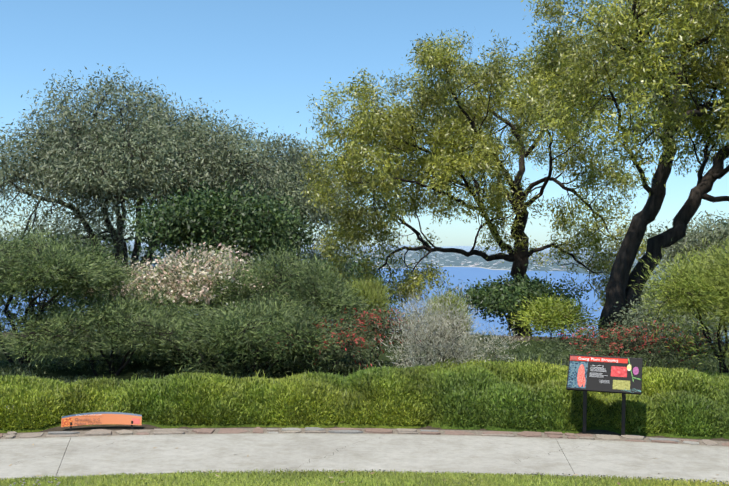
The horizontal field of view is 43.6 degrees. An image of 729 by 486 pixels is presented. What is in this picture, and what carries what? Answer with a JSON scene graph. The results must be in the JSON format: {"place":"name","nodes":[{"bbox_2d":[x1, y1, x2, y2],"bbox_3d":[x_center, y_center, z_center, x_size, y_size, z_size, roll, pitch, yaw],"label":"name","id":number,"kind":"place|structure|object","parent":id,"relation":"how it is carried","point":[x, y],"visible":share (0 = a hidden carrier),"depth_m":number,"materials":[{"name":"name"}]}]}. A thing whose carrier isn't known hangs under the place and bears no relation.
{"place":"outdoors","nodes":[
{"label":"outdoors","id":0,"kind":"place"},
{"bbox_2d":[0,433,728,482],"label":"concrete path","id":1,"kind":"structure","parent":0,"point":[138,454],"depth_m":11.61,"materials":[{"name":"grey concrete"}]},
{"bbox_2d":[37,437,589,468],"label":"concrete path cracks","id":2,"kind":"object","parent":1,"relation":"on","point":[333,453],"depth_m":11.66,"materials":[{"name":"grey concrete"}]},
{"bbox_2d":[0,264,728,342],"bbox_3d":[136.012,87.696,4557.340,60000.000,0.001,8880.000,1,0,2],"label":"river water","id":3,"kind":"structure","parent":0,"point":[470,274],"depth_m":1524.32,"materials":[{"name":"blue liquid"}]},
{"bbox_2d":[0,0,728,248],"label":"sky","id":4,"kind":"structure","parent":0,"point":[263,60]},
{"bbox_2d":[1,238,728,485],"bbox_3d":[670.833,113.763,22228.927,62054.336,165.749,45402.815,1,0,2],"label":"ground","id":5,"kind":"structure","parent":0,"point":[447,259],"depth_m":26.61,"materials":[{"name":"green plant"}]},
{"bbox_2d":[0,219,93,331],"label":"slope tree","id":6,"kind":"object","parent":5,"relation":"on","point":[30,298],"visible":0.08,"depth_m":45.12,"materials":[{"name":"green plant"}]},
{"bbox_2d":[0,203,142,330],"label":"slope tree","id":7,"kind":"object","parent":5,"relation":"on","point":[92,226],"visible":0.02,"depth_m":59.67,"materials":[{"name":"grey plant"}]},
{"bbox_2d":[0,222,146,364],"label":"bush","id":8,"kind":"object","parent":5,"relation":"on","point":[37,265],"visible":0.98,"depth_m":17.70,"materials":[{"name":"green plant"}]},
{"bbox_2d":[61,412,141,430],"bbox_3d":[-3.744,2.665,12.991,1.100,0.485,0.174,1,0,-12],"label":"sign","id":9,"kind":"object","parent":5,"relation":"on","point":[105,418],"visible":1,"depth_m":13.01,"materials":[{"name":"orange wood"}]},
{"bbox_2d":[0,277,222,375],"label":"bush","id":10,"kind":"object","parent":5,"relation":"on","point":[125,322],"visible":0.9,"depth_m":16.98,"materials":[{"name":"green plant"}]},
{"bbox_2d":[0,63,304,267],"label":"tree","id":11,"kind":"object","parent":5,"relation":"on","point":[102,162],"visible":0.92,"depth_m":39.34,"materials":[{"name":"green plant"}]},
{"bbox_2d":[65,240,292,358],"bbox_3d":[-4.082,1.408,21.052,5.504,2.934,5.362,1,0,2],"label":"flowering bush","id":12,"kind":"object","parent":5,"relation":"on","point":[181,278],"visible":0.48,"depth_m":19.59,"materials":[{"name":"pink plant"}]},
{"bbox_2d":[121,176,324,273],"bbox_3d":[-4.385,0.339,27.930,6.263,5.272,6.329,1,0,2],"label":"bush","id":13,"kind":"object","parent":5,"relation":"on","point":[214,221],"visible":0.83,"depth_m":26.65,"materials":[{"name":"green plant"}]},
{"bbox_2d":[172,132,312,274],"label":"tree","id":14,"kind":"object","parent":5,"relation":"on","point":[265,199],"visible":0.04,"depth_m":46.43,"materials":[{"name":"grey plant"}]},
{"bbox_2d":[152,287,366,377],"bbox_3d":[-2.091,1.854,17.386,4.246,2.016,4.177,1,0,2],"label":"bush","id":15,"kind":"object","parent":5,"relation":"on","point":[263,325],"visible":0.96,"depth_m":16.77,"materials":[{"name":"green plant"}]},
{"bbox_2d":[193,236,376,363],"bbox_3d":[-1.767,1.373,19.718,4.038,3.047,3.866,1,0,2],"label":"bush","id":16,"kind":"object","parent":5,"relation":"on","point":[303,282],"visible":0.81,"depth_m":19.12,"materials":[{"name":"green plant"}]},
{"bbox_2d":[247,123,384,278],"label":"tree","id":17,"kind":"object","parent":5,"relation":"on","point":[313,215],"visible":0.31,"depth_m":48.22,"materials":[{"name":"green plant"}]},
{"bbox_2d":[257,310,388,375],"bbox_3d":[-0.808,2.062,17.441,2.597,1.658,2.471,1,0,2],"label":"bush","id":18,"kind":"object","parent":5,"relation":"on","point":[350,341],"visible":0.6,"depth_m":17.05,"materials":[{"name":"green plant"}]},
{"bbox_2d":[287,246,412,321],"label":"slope tree","id":19,"kind":"object","parent":5,"relation":"on","point":[348,265],"visible":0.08,"depth_m":61.24,"materials":[{"name":"green plant"}]},
{"bbox_2d":[0,353,728,438],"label":"low hedge shrubs","id":20,"kind":"object","parent":5,"relation":"on","point":[534,396],"visible":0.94,"depth_m":13.56,"materials":[{"name":"green plant"}]},
{"bbox_2d":[0,331,728,383],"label":"groundcover shrubs","id":21,"kind":"object","parent":5,"relation":"on","point":[523,350],"visible":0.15,"depth_m":19.20,"materials":[{"name":"green plant"}]},
{"bbox_2d":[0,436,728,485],"bbox_3d":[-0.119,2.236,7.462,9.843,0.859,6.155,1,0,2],"label":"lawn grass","id":22,"kind":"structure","parent":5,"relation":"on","point":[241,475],"depth_m":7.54,"materials":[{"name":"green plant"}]},
{"bbox_2d":[0,427,728,446],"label":"stone edging","id":23,"kind":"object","parent":5,"relation":"on","point":[105,432],"depth_m":12.95,"materials":[{"name":"grey stone"}]},
{"bbox_2d":[347,275,398,342],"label":"casuarina shrub","id":24,"kind":"object","parent":5,"relation":"on","point":[371,290],"visible":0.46,"depth_m":23.71,"materials":[{"name":"green plant"}]},
{"bbox_2d":[322,297,445,366],"bbox_3d":[0.063,1.951,18.806,2.826,1.929,2.881,1,0,-44],"label":"flowering bush","id":25,"kind":"object","parent":5,"relation":"on","point":[377,324],"visible":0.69,"depth_m":18.41,"materials":[{"name":"green plant"}]},
{"bbox_2d":[421,286,475,335],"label":"casuarina shrub","id":26,"kind":"object","parent":5,"relation":"on","point":[434,299],"visible":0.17,"depth_m":25.31,"materials":[{"name":"green plant"}]},
{"bbox_2d":[369,278,530,368],"bbox_3d":[1.561,1.815,16.673,2.898,2.340,3.102,1,0,2],"label":"bush","id":27,"kind":"object","parent":5,"relation":"on","point":[427,331],"visible":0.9,"depth_m":16.42,"materials":[{"name":"grey plant"}]},
{"bbox_2d":[291,10,650,335],"bbox_3d":[4.080,-2.295,34.740,13.073,12.975,11.928,1,0,2],"label":"eucalypt tree","id":28,"kind":"object","parent":5,"relation":"on","point":[445,159],"visible":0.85,"depth_m":32.71,"materials":[{"name":"green plant"}]},
{"bbox_2d":[436,264,593,335],"bbox_3d":[4.925,1.988,29.665,4.257,2.650,4.748,1,0,-33],"label":"dark shrub","id":29,"kind":"object","parent":5,"relation":"on","point":[498,298],"visible":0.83,"depth_m":29.14,"materials":[{"name":"green plant"}]},
{"bbox_2d":[502,286,604,342],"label":"bush","id":30,"kind":"object","parent":5,"relation":"on","point":[558,313],"visible":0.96,"depth_m":23.21,"materials":[{"name":"green plant"}]},
{"bbox_2d":[566,354,642,434],"bbox_3d":[3.468,2.399,13.196,1.040,1.472,0.441,1,0,19],"label":"information sign","id":31,"kind":"object","parent":5,"relation":"on","point":[609,374],"visible":0.98,"depth_m":13.18,"materials":[{"name":"painted metal"},{"name":"printed plastic"}]},
{"bbox_2d":[484,0,728,340],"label":"eucalypt tree","id":32,"kind":"object","parent":5,"relation":"on","point":[696,27],"visible":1,"depth_m":23.32,"materials":[{"name":"green plant"}]},
{"bbox_2d":[543,307,728,370],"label":"flowering bush","id":33,"kind":"object","parent":5,"relation":"on","point":[615,344],"visible":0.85,"depth_m":17.64,"materials":[{"name":"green plant"}]},
{"bbox_2d":[583,266,713,339],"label":"slope tree","id":34,"kind":"object","parent":5,"relation":"on","point":[643,291],"visible":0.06,"depth_m":48.58,"materials":[{"name":"grey plant"}]},
{"bbox_2d":[608,292,728,353],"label":"grey shrub","id":35,"kind":"object","parent":5,"relation":"on","point":[651,312],"visible":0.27,"depth_m":21.04,"materials":[{"name":"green plant"}]},
{"bbox_2d":[621,210,728,341],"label":"bush","id":36,"kind":"object","parent":5,"relation":"on","point":[722,229],"visible":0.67,"depth_m":32.70,"materials":[{"name":"green plant"}]},
{"bbox_2d":[629,232,728,374],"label":"pine shrub","id":37,"kind":"object","parent":5,"relation":"on","point":[694,285],"visible":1,"depth_m":16.08,"materials":[{"name":"green plant"}]}
]}

